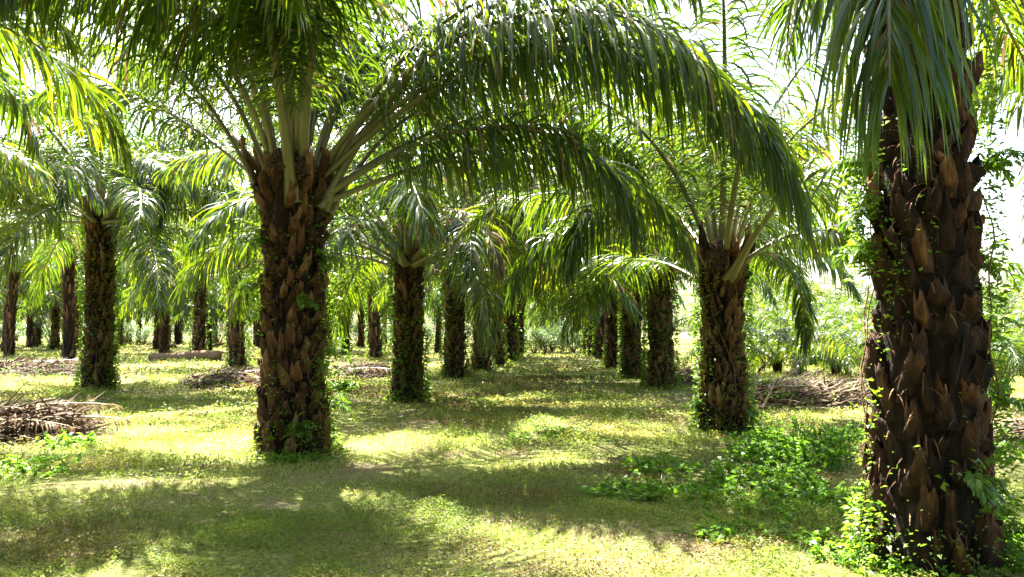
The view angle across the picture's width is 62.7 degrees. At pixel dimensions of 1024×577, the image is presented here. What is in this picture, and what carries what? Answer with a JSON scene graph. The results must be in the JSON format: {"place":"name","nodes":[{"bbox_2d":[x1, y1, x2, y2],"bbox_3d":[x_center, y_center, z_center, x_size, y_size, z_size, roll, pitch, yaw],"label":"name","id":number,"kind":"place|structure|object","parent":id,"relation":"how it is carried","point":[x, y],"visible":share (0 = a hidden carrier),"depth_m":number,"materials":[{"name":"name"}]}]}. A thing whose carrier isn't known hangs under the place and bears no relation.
{"place":"outdoors","nodes":[
{"label":"outdoors","id":0,"kind":"place"},
{"bbox_2d":[0,332,1023,576],"bbox_3d":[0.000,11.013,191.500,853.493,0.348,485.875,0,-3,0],"label":"ground","id":1,"kind":"structure","parent":0,"point":[334,484],"depth_m":8.85,"materials":[{"name":"green plant"}]},
{"bbox_2d":[0,321,34,340],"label":"young palm","id":2,"kind":"object","parent":1,"relation":"on","point":[21,328],"visible":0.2,"depth_m":111.86,"materials":[{"name":"green plant"}]},
{"bbox_2d":[0,283,35,346],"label":"oil palm","id":3,"kind":"object","parent":1,"relation":"on","point":[30,333],"visible":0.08,"depth_m":78.46,"materials":[{"name":"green plant"}]},
{"bbox_2d":[0,271,80,350],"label":"oil palm","id":4,"kind":"object","parent":1,"relation":"on","point":[5,289],"visible":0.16,"depth_m":63.87,"materials":[{"name":"green plant"}]},
{"bbox_2d":[0,352,81,376],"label":"frond pile","id":5,"kind":"object","parent":1,"relation":"on","point":[25,366],"visible":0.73,"depth_m":29.99,"materials":[{"name":"brown plant"}]},
{"bbox_2d":[0,196,84,355],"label":"oil palm","id":6,"kind":"object","parent":1,"relation":"on","point":[9,343],"visible":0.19,"depth_m":51.50,"materials":[{"name":"green plant"}]},
{"bbox_2d":[0,296,84,345],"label":"oil palm","id":7,"kind":"object","parent":1,"relation":"on","point":[38,331],"visible":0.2,"depth_m":80.96,"materials":[{"name":"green plant"}]},
{"bbox_2d":[0,451,85,479],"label":"weed clump","id":8,"kind":"object","parent":1,"relation":"on","point":[8,461],"visible":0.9,"depth_m":9.56,"materials":[{"name":"green plant"}]},
{"bbox_2d":[41,316,61,341],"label":"shrub","id":9,"kind":"object","parent":1,"relation":"on","point":[47,333],"visible":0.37,"depth_m":85.30,"materials":[{"name":"green plant"}]},
{"bbox_2d":[0,43,122,244],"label":"oil palm","id":10,"kind":"object","parent":1,"relation":"on","point":[8,156],"visible":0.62,"depth_m":18.44,"materials":[{"name":"green plant"}]},
{"bbox_2d":[1,230,128,351],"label":"oil palm","id":11,"kind":"object","parent":1,"relation":"on","point":[56,284],"visible":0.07,"depth_m":59.58,"materials":[{"name":"green plant"}]},
{"bbox_2d":[0,379,130,445],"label":"frond pile","id":12,"kind":"object","parent":1,"relation":"on","point":[30,420],"visible":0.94,"depth_m":13.41,"materials":[{"name":"brown plant"}]},
{"bbox_2d":[0,276,137,349],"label":"oil palm","id":13,"kind":"object","parent":1,"relation":"on","point":[56,326],"visible":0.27,"depth_m":68.69,"materials":[{"name":"green plant"}]},
{"bbox_2d":[32,428,105,449],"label":"weed clump","id":14,"kind":"object","parent":1,"relation":"on","point":[49,440],"visible":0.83,"depth_m":12.11,"materials":[{"name":"green plant"}]},
{"bbox_2d":[0,0,140,181],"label":"oil palm","id":15,"kind":"object","parent":1,"relation":"on","point":[104,117],"visible":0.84,"depth_m":11.82,"materials":[{"name":"green plant"}]},
{"bbox_2d":[18,279,138,348],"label":"oil palm","id":16,"kind":"object","parent":1,"relation":"on","point":[38,311],"visible":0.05,"depth_m":72.37,"materials":[{"name":"green plant"}]},
{"bbox_2d":[0,173,173,359],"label":"oil palm","id":17,"kind":"object","parent":1,"relation":"on","point":[68,323],"visible":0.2,"depth_m":45.98,"materials":[{"name":"green plant"}]},
{"bbox_2d":[116,320,142,344],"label":"shrub","id":18,"kind":"object","parent":1,"relation":"on","point":[129,330],"visible":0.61,"depth_m":83.27,"materials":[{"name":"green plant"}]},
{"bbox_2d":[0,21,261,390],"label":"oil palm","id":19,"kind":"object","parent":1,"relation":"on","point":[126,199],"visible":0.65,"depth_m":22.85,"materials":[{"name":"green plant"}]},
{"bbox_2d":[115,298,150,346],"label":"oil palm","id":20,"kind":"object","parent":1,"relation":"on","point":[121,331],"visible":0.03,"depth_m":81.17,"materials":[{"name":"green plant"}]},
{"bbox_2d":[135,307,142,343],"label":"oil palm","id":21,"kind":"object","parent":1,"relation":"on","point":[140,326],"visible":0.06,"depth_m":94.02,"materials":[{"name":"green plant"}]},
{"bbox_2d":[131,328,153,345],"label":"shrub","id":22,"kind":"object","parent":1,"relation":"on","point":[147,333],"visible":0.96,"depth_m":81.24,"materials":[{"name":"green plant"}]},
{"bbox_2d":[74,212,250,353],"bbox_3d":[-23.039,-0.252,55.388,10.771,9.831,10.392,1,-3,-26],"label":"oil palm","id":23,"kind":"object","parent":1,"relation":"on","point":[164,339],"visible":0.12,"depth_m":55.07,"materials":[{"name":"green plant"}]},
{"bbox_2d":[114,294,219,349],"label":"oil palm","id":24,"kind":"object","parent":1,"relation":"on","point":[155,343],"visible":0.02,"depth_m":70.03,"materials":[{"name":"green plant"}]},
{"bbox_2d":[83,188,259,350],"bbox_3d":[-18.138,-1.340,48.415,11.630,11.316,12.580,-2,-4,39],"label":"oil palm","id":25,"kind":"object","parent":1,"relation":"on","point":[198,326],"visible":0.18,"depth_m":48.17,"materials":[{"name":"green plant"}]},
{"bbox_2d":[123,305,223,344],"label":"oil palm","id":26,"kind":"object","parent":1,"relation":"on","point":[177,337],"visible":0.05,"depth_m":91.81,"materials":[{"name":"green plant"}]},
{"bbox_2d":[169,321,191,342],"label":"shrub","id":27,"kind":"object","parent":1,"relation":"on","point":[184,331],"visible":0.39,"depth_m":93.07,"materials":[{"name":"green plant"}]},
{"bbox_2d":[148,350,221,360],"bbox_3d":[-17.362,3.638,44.706,3.774,0.694,0.665,0,-3,0],"label":"fallen log","id":28,"kind":"object","parent":1,"relation":"on","point":[212,355],"visible":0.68,"depth_m":44.46,"materials":[{"name":"brown wood"}]},
{"bbox_2d":[133,296,252,338],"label":"oil palm","id":29,"kind":"object","parent":1,"relation":"on","point":[140,315],"visible":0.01,"depth_m":74.67,"materials":[{"name":"green plant"}]},
{"bbox_2d":[145,271,261,349],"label":"oil palm","id":30,"kind":"object","parent":1,"relation":"on","point":[212,308],"visible":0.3,"depth_m":61.92,"materials":[{"name":"green plant"}]},
{"bbox_2d":[169,297,256,345],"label":"oil palm","id":31,"kind":"object","parent":1,"relation":"on","point":[175,319],"visible":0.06,"depth_m":85.22,"materials":[{"name":"green plant"}]},
{"bbox_2d":[168,363,260,388],"bbox_3d":[-8.267,2.749,25.564,4.469,1.176,4.325,0,-3,0],"label":"frond pile","id":32,"kind":"object","parent":1,"relation":"on","point":[222,377],"visible":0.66,"depth_m":24.60,"materials":[{"name":"brown plant"}]},
{"bbox_2d":[205,319,227,342],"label":"shrub","id":33,"kind":"object","parent":1,"relation":"on","point":[215,334],"visible":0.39,"depth_m":83.34,"materials":[{"name":"green plant"}]},
{"bbox_2d":[116,170,336,368],"bbox_3d":[-12.349,-1.440,37.165,10.371,10.488,11.117,-5,-4,24],"label":"oil palm","id":34,"kind":"object","parent":1,"relation":"on","point":[237,335],"visible":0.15,"depth_m":37.07,"materials":[{"name":"green plant"}]},
{"bbox_2d":[220,298,262,347],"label":"oil palm","id":35,"kind":"object","parent":1,"relation":"on","point":[258,336],"visible":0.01,"depth_m":74.51,"materials":[{"name":"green plant"}]},
{"bbox_2d":[249,449,345,464],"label":"weed clump","id":36,"kind":"object","parent":1,"relation":"on","point":[290,457],"visible":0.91,"depth_m":10.68,"materials":[{"name":"green plant"}]},
{"bbox_2d":[325,377,364,391],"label":"weed clump","id":37,"kind":"object","parent":1,"relation":"on","point":[346,385],"visible":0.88,"depth_m":23.38,"materials":[{"name":"green plant"}]},
{"bbox_2d":[0,283,699,339],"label":"distant wood","id":38,"kind":"object","parent":1,"relation":"on","point":[682,328],"visible":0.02,"depth_m":138.92,"materials":[{"name":"green plant"}]},
{"bbox_2d":[339,323,369,346],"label":"shrub","id":39,"kind":"object","parent":1,"relation":"on","point":[355,329],"visible":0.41,"depth_m":84.10,"materials":[{"name":"green plant"}]},
{"bbox_2d":[324,358,391,378],"bbox_3d":[-5.315,2.997,29.810,3.501,1.262,3.991,0,-3,0],"label":"frond pile","id":40,"kind":"object","parent":1,"relation":"on","point":[372,370],"visible":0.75,"depth_m":28.96,"materials":[{"name":"brown plant"}]},
{"bbox_2d":[324,274,392,352],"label":"oil palm","id":41,"kind":"object","parent":1,"relation":"on","point":[330,330],"visible":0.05,"depth_m":59.52,"materials":[{"name":"green plant"}]},
{"bbox_2d":[327,275,392,353],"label":"oil palm","id":42,"kind":"object","parent":1,"relation":"on","point":[348,348],"visible":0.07,"depth_m":59.41,"materials":[{"name":"green plant"}]},
{"bbox_2d":[335,298,392,347],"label":"oil palm","id":43,"kind":"object","parent":1,"relation":"on","point":[361,336],"visible":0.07,"depth_m":78.31,"materials":[{"name":"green plant"}]},
{"bbox_2d":[330,194,442,358],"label":"oil palm","id":44,"kind":"object","parent":1,"relation":"on","point":[375,342],"visible":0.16,"depth_m":50.85,"materials":[{"name":"green plant"}]},
{"bbox_2d":[0,0,815,457],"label":"oil palm","id":45,"kind":"object","parent":1,"relation":"on","point":[298,188],"visible":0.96,"depth_m":11.13,"materials":[{"name":"green plant"}]},
{"bbox_2d":[151,36,666,402],"bbox_3d":[-2.042,-1.644,20.569,12.054,9.356,12.652,0,-3,0],"label":"oil palm","id":46,"kind":"object","parent":1,"relation":"on","point":[419,233],"visible":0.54,"depth_m":18.49,"materials":[{"name":"green plant"}]},
{"bbox_2d":[381,285,466,352],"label":"oil palm","id":47,"kind":"object","parent":1,"relation":"on","point":[436,347],"visible":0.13,"depth_m":59.43,"materials":[{"name":"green plant"}]},
{"bbox_2d":[423,324,443,346],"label":"shrub","id":48,"kind":"object","parent":1,"relation":"on","point":[428,333],"visible":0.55,"depth_m":77.85,"materials":[{"name":"green plant"}]},
{"bbox_2d":[328,139,601,378],"bbox_3d":[-2.007,-1.189,30.071,10.922,9.229,11.789,0,-3,0],"label":"oil palm","id":49,"kind":"object","parent":1,"relation":"on","point":[453,352],"visible":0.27,"depth_m":29.59,"materials":[{"name":"green plant"}]},
{"bbox_2d":[256,0,707,40],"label":"oil palm","id":50,"kind":"object","parent":1,"relation":"on","point":[288,17],"visible":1,"depth_m":7.50,"materials":[{"name":"green plant"}]},
{"bbox_2d":[357,209,610,370],"bbox_3d":[-1.259,-0.861,35.806,11.029,9.210,11.249,0,-3,0],"label":"oil palm","id":51,"kind":"object","parent":1,"relation":"on","point":[476,361],"visible":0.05,"depth_m":35.53,"materials":[{"name":"green plant"}]},
{"bbox_2d":[422,273,552,366],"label":"oil palm","id":52,"kind":"object","parent":1,"relation":"on","point":[500,359],"visible":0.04,"depth_m":40.43,"materials":[{"name":"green plant"}]},
{"bbox_2d":[0,339,1023,576],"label":"ground cover","id":53,"kind":"object","parent":1,"relation":"on","point":[248,522],"visible":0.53,"depth_m":9.33,"materials":[{"name":"green plant"}]},
{"bbox_2d":[424,272,601,359],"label":"oil palm","id":54,"kind":"object","parent":1,"relation":"on","point":[510,330],"visible":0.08,"depth_m":45.72,"materials":[{"name":"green plant"}]},
{"bbox_2d":[469,303,562,328],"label":"oil palm","id":55,"kind":"object","parent":1,"relation":"on","point":[549,317],"visible":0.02,"depth_m":71.19,"materials":[{"name":"green plant"}]},
{"bbox_2d":[467,287,587,355],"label":"oil palm","id":56,"kind":"object","parent":1,"relation":"on","point":[521,335],"visible":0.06,"depth_m":50.97,"materials":[{"name":"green plant"}]},
{"bbox_2d":[524,325,554,353],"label":"shrub","id":57,"kind":"object","parent":1,"relation":"on","point":[536,347],"visible":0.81,"depth_m":59.16,"materials":[{"name":"green plant"}]},
{"bbox_2d":[527,328,566,353],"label":"shrub","id":58,"kind":"object","parent":1,"relation":"on","point":[544,351],"visible":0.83,"depth_m":59.10,"materials":[{"name":"green plant"}]},
{"bbox_2d":[530,324,566,353],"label":"shrub","id":59,"kind":"object","parent":1,"relation":"on","point":[554,329],"visible":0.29,"depth_m":60.23,"materials":[{"name":"green plant"}]},
{"bbox_2d":[506,425,604,440],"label":"weed clump","id":60,"kind":"object","parent":1,"relation":"on","point":[543,435],"visible":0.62,"depth_m":13.14,"materials":[{"name":"green plant"}]},
{"bbox_2d":[527,289,595,356],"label":"oil palm","id":61,"kind":"object","parent":1,"relation":"on","point":[590,339],"visible":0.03,"depth_m":52.39,"materials":[{"name":"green plant"}]},
{"bbox_2d":[554,322,583,352],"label":"shrub","id":62,"kind":"object","parent":1,"relation":"on","point":[573,348],"visible":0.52,"depth_m":58.87,"materials":[{"name":"green plant"}]},
{"bbox_2d":[527,302,622,347],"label":"oil palm","id":63,"kind":"object","parent":1,"relation":"on","point":[530,323],"visible":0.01,"depth_m":73.28,"materials":[{"name":"green plant"}]},
{"bbox_2d":[526,289,647,353],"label":"oil palm","id":64,"kind":"object","parent":1,"relation":"on","point":[584,332],"visible":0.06,"depth_m":57.42,"materials":[{"name":"green plant"}]},
{"bbox_2d":[498,265,689,368],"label":"oil palm","id":65,"kind":"object","parent":1,"relation":"on","point":[611,351],"visible":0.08,"depth_m":37.80,"materials":[{"name":"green plant"}]},
{"bbox_2d":[519,275,686,358],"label":"oil palm","id":66,"kind":"object","parent":1,"relation":"on","point":[599,333],"visible":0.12,"depth_m":46.77,"materials":[{"name":"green plant"}]},
{"bbox_2d":[579,475,682,501],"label":"weed clump","id":67,"kind":"object","parent":1,"relation":"on","point":[614,493],"visible":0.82,"depth_m":8.92,"materials":[{"name":"green plant"}]},
{"bbox_2d":[507,108,801,378],"bbox_3d":[4.604,-1.251,30.438,10.948,9.476,11.152,0,-3,0],"label":"oil palm","id":68,"kind":"object","parent":1,"relation":"on","point":[629,360],"visible":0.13,"depth_m":30.07,"materials":[{"name":"green plant"}]},
{"bbox_2d":[469,92,861,389],"bbox_3d":[4.201,-1.204,24.789,11.430,8.783,11.247,0,-3,0],"label":"oil palm","id":69,"kind":"object","parent":1,"relation":"on","point":[661,352],"visible":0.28,"depth_m":24.20,"materials":[{"name":"green plant"}]},
{"bbox_2d":[611,451,736,479],"bbox_3d":[2.003,2.154,10.413,1.540,0.228,1.502,0,-3,0],"label":"weed clump","id":70,"kind":"object","parent":1,"relation":"on","point":[647,462],"visible":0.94,"depth_m":10.28,"materials":[{"name":"green plant"}]},
{"bbox_2d":[675,361,758,386],"bbox_3d":[6.235,2.846,27.126,4.117,1.270,4.545,0,-3,0],"label":"frond pile","id":71,"kind":"object","parent":1,"relation":"on","point":[686,377],"visible":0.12,"depth_m":26.37,"materials":[{"name":"brown plant"}]},
{"bbox_2d":[458,0,982,433],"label":"oil palm","id":72,"kind":"object","parent":1,"relation":"on","point":[726,262],"visible":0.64,"depth_m":13.84,"materials":[{"name":"green plant"}]},
{"bbox_2d":[643,474,828,514],"bbox_3d":[2.301,2.116,8.815,1.574,0.219,1.891,2,-3,-29],"label":"weed clump","id":73,"kind":"object","parent":1,"relation":"on","point":[726,487],"visible":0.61,"depth_m":8.63,"materials":[{"name":"green plant"}]},
{"bbox_2d":[687,287,789,333],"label":"young palm","id":74,"kind":"object","parent":1,"relation":"on","point":[691,328],"visible":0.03,"depth_m":81.13,"materials":[{"name":"green plant"}]},
{"bbox_2d":[673,509,829,550],"bbox_3d":[1.979,2.020,6.975,1.186,0.151,1.015,-2,-4,39],"label":"weed clump","id":75,"kind":"object","parent":1,"relation":"on","point":[727,530],"visible":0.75,"depth_m":6.98,"materials":[{"name":"green plant"}]},
{"bbox_2d":[675,288,828,364],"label":"young palm","id":76,"kind":"object","parent":1,"relation":"on","point":[769,312],"visible":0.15,"depth_m":40.08,"materials":[{"name":"green plant"}]},
{"bbox_2d":[698,456,826,496],"bbox_3d":[2.830,2.080,9.524,1.406,0.319,1.525,-1,-3,15],"label":"weed clump","id":77,"kind":"object","parent":1,"relation":"on","point":[804,474],"visible":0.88,"depth_m":9.33,"materials":[{"name":"green plant"}]},
{"bbox_2d":[718,414,867,473],"bbox_3d":[3.668,1.949,10.821,1.780,0.682,1.720,2,-3,-36],"label":"weed clump","id":78,"kind":"object","parent":1,"relation":"on","point":[790,449],"visible":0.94,"depth_m":10.59,"materials":[{"name":"green plant"}]},
{"bbox_2d":[732,497,853,528],"bbox_3d":[2.757,2.065,7.860,1.030,0.200,1.144,1,-3,-15],"label":"weed clump","id":79,"kind":"object","parent":1,"relation":"on","point":[780,508],"visible":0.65,"depth_m":7.82,"materials":[{"name":"green plant"}]},
{"bbox_2d":[743,281,845,329],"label":"young palm","id":80,"kind":"object","parent":1,"relation":"on","point":[820,304],"visible":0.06,"depth_m":63.07,"materials":[{"name":"green plant"}]},
{"bbox_2d":[750,264,839,312],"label":"oil palm","id":81,"kind":"object","parent":1,"relation":"on","point":[828,290],"visible":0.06,"depth_m":84.25,"materials":[{"name":"green plant"}]},
{"bbox_2d":[748,293,843,349],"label":"young palm","id":82,"kind":"object","parent":1,"relation":"on","point":[782,305],"visible":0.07,"depth_m":51.56,"materials":[{"name":"green plant"}]},
{"bbox_2d":[741,290,855,375],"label":"young palm","id":83,"kind":"object","parent":1,"relation":"on","point":[772,346],"visible":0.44,"depth_m":31.33,"materials":[{"name":"green plant"}]},
{"bbox_2d":[743,275,873,368],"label":"young palm","id":84,"kind":"object","parent":1,"relation":"on","point":[833,311],"visible":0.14,"depth_m":37.19,"materials":[{"name":"green plant"}]},
{"bbox_2d":[748,366,871,411],"bbox_3d":[6.894,2.402,19.028,4.499,1.206,4.097,0,-3,0],"label":"frond pile","id":85,"kind":"object","parent":1,"relation":"on","point":[791,392],"visible":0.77,"depth_m":18.24,"materials":[{"name":"brown plant"}]},
{"bbox_2d":[756,301,871,375],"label":"young palm","id":86,"kind":"object","parent":1,"relation":"on","point":[838,359],"visible":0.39,"depth_m":30.22,"materials":[{"name":"green plant"}]},
{"bbox_2d":[758,286,876,314],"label":"young palm","id":87,"kind":"object","parent":1,"relation":"on","point":[838,288],"visible":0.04,"depth_m":74.88,"materials":[{"name":"green plant"}]},
{"bbox_2d":[766,310,875,382],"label":"young palm","id":88,"kind":"object","parent":1,"relation":"on","point":[853,349],"visible":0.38,"depth_m":27.75,"materials":[{"name":"green plant"}]},
{"bbox_2d":[777,478,879,510],"bbox_3d":[3.266,2.056,8.470,1.193,0.269,1.081,0,-3,0],"label":"weed clump","id":89,"kind":"object","parent":1,"relation":"on","point":[833,496],"visible":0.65,"depth_m":8.39,"materials":[{"name":"green plant"}]},
{"bbox_2d":[785,274,874,322],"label":"young palm","id":90,"kind":"object","parent":1,"relation":"on","point":[845,299],"visible":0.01,"depth_m":62.99,"materials":[{"name":"green plant"}]},
{"bbox_2d":[786,280,878,334],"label":"young palm","id":91,"kind":"object","parent":1,"relation":"on","point":[863,299],"visible":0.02,"depth_m":41.81,"materials":[{"name":"green plant"}]},
{"bbox_2d":[804,420,871,448],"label":"weed clump","id":92,"kind":"object","parent":1,"relation":"on","point":[852,441],"visible":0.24,"depth_m":12.44,"materials":[{"name":"green plant"}]},
{"bbox_2d":[781,526,918,571],"bbox_3d":[2.624,1.961,6.462,1.179,0.225,0.974,-3,-4,43],"label":"weed clump","id":93,"kind":"object","parent":1,"relation":"on","point":[814,545],"visible":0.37,"depth_m":6.36,"materials":[{"name":"green plant"}]},
{"bbox_2d":[829,273,876,319],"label":"young palm","id":94,"kind":"object","parent":1,"relation":"on","point":[858,284],"visible":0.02,"depth_m":72.53,"materials":[{"name":"green plant"}]},
{"bbox_2d":[740,0,1023,576],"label":"oil palm","id":95,"kind":"object","parent":1,"relation":"on","point":[929,370],"visible":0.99,"depth_m":5.96,"materials":[{"name":"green plant"}]},
{"bbox_2d":[829,549,1023,576],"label":"weed clump","id":96,"kind":"object","parent":1,"relation":"on","point":[894,564],"visible":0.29,"depth_m":5.82,"materials":[{"name":"green plant"}]},
{"bbox_2d":[859,300,1023,410],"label":"young palm","id":97,"kind":"object","parent":1,"relation":"on","point":[1016,336],"visible":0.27,"depth_m":17.31,"materials":[{"name":"green plant"}]},
{"bbox_2d":[969,0,1023,246],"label":"oil palm","id":98,"kind":"object","parent":1,"relation":"on","point":[1000,97],"visible":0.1,"depth_m":14.08,"materials":[{"name":"green plant"}]},
{"bbox_2d":[982,284,1023,374],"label":"young palm","id":99,"kind":"object","parent":1,"relation":"on","point":[1012,313],"visible":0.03,"depth_m":31.11,"materials":[{"name":"green plant"}]},
{"bbox_2d":[982,265,1023,311],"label":"oil palm","id":100,"kind":"object","parent":1,"relation":"on","point":[997,290],"visible":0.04,"depth_m":89.94,"materials":[{"name":"green plant"}]},
{"bbox_2d":[983,275,1023,335],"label":"young palm","id":101,"kind":"object","parent":1,"relation":"on","point":[1009,288],"visible":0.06,"depth_m":36.93,"materials":[{"name":"green plant"}]},
{"bbox_2d":[983,256,1023,315],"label":"young palm","id":102,"kind":"object","parent":1,"relation":"on","point":[1008,261],"visible":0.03,"depth_m":44.55,"materials":[{"name":"green plant"}]},
{"bbox_2d":[993,412,1023,453],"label":"frond pile","id":103,"kind":"object","parent":1,"relation":"on","point":[1019,432],"visible":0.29,"depth_m":11.90,"materials":[{"name":"brown plant"}]},
{"bbox_2d":[1000,504,1023,572],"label":"weed clump","id":104,"kind":"object","parent":1,"relation":"on","point":[1007,559],"visible":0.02,"depth_m":6.12,"materials":[{"name":"green plant"}]},
{"bbox_2d":[0,0,1023,332],"label":"sky","id":105,"kind":"structure","parent":0,"point":[1011,224],"materials":[{"name":"white"}]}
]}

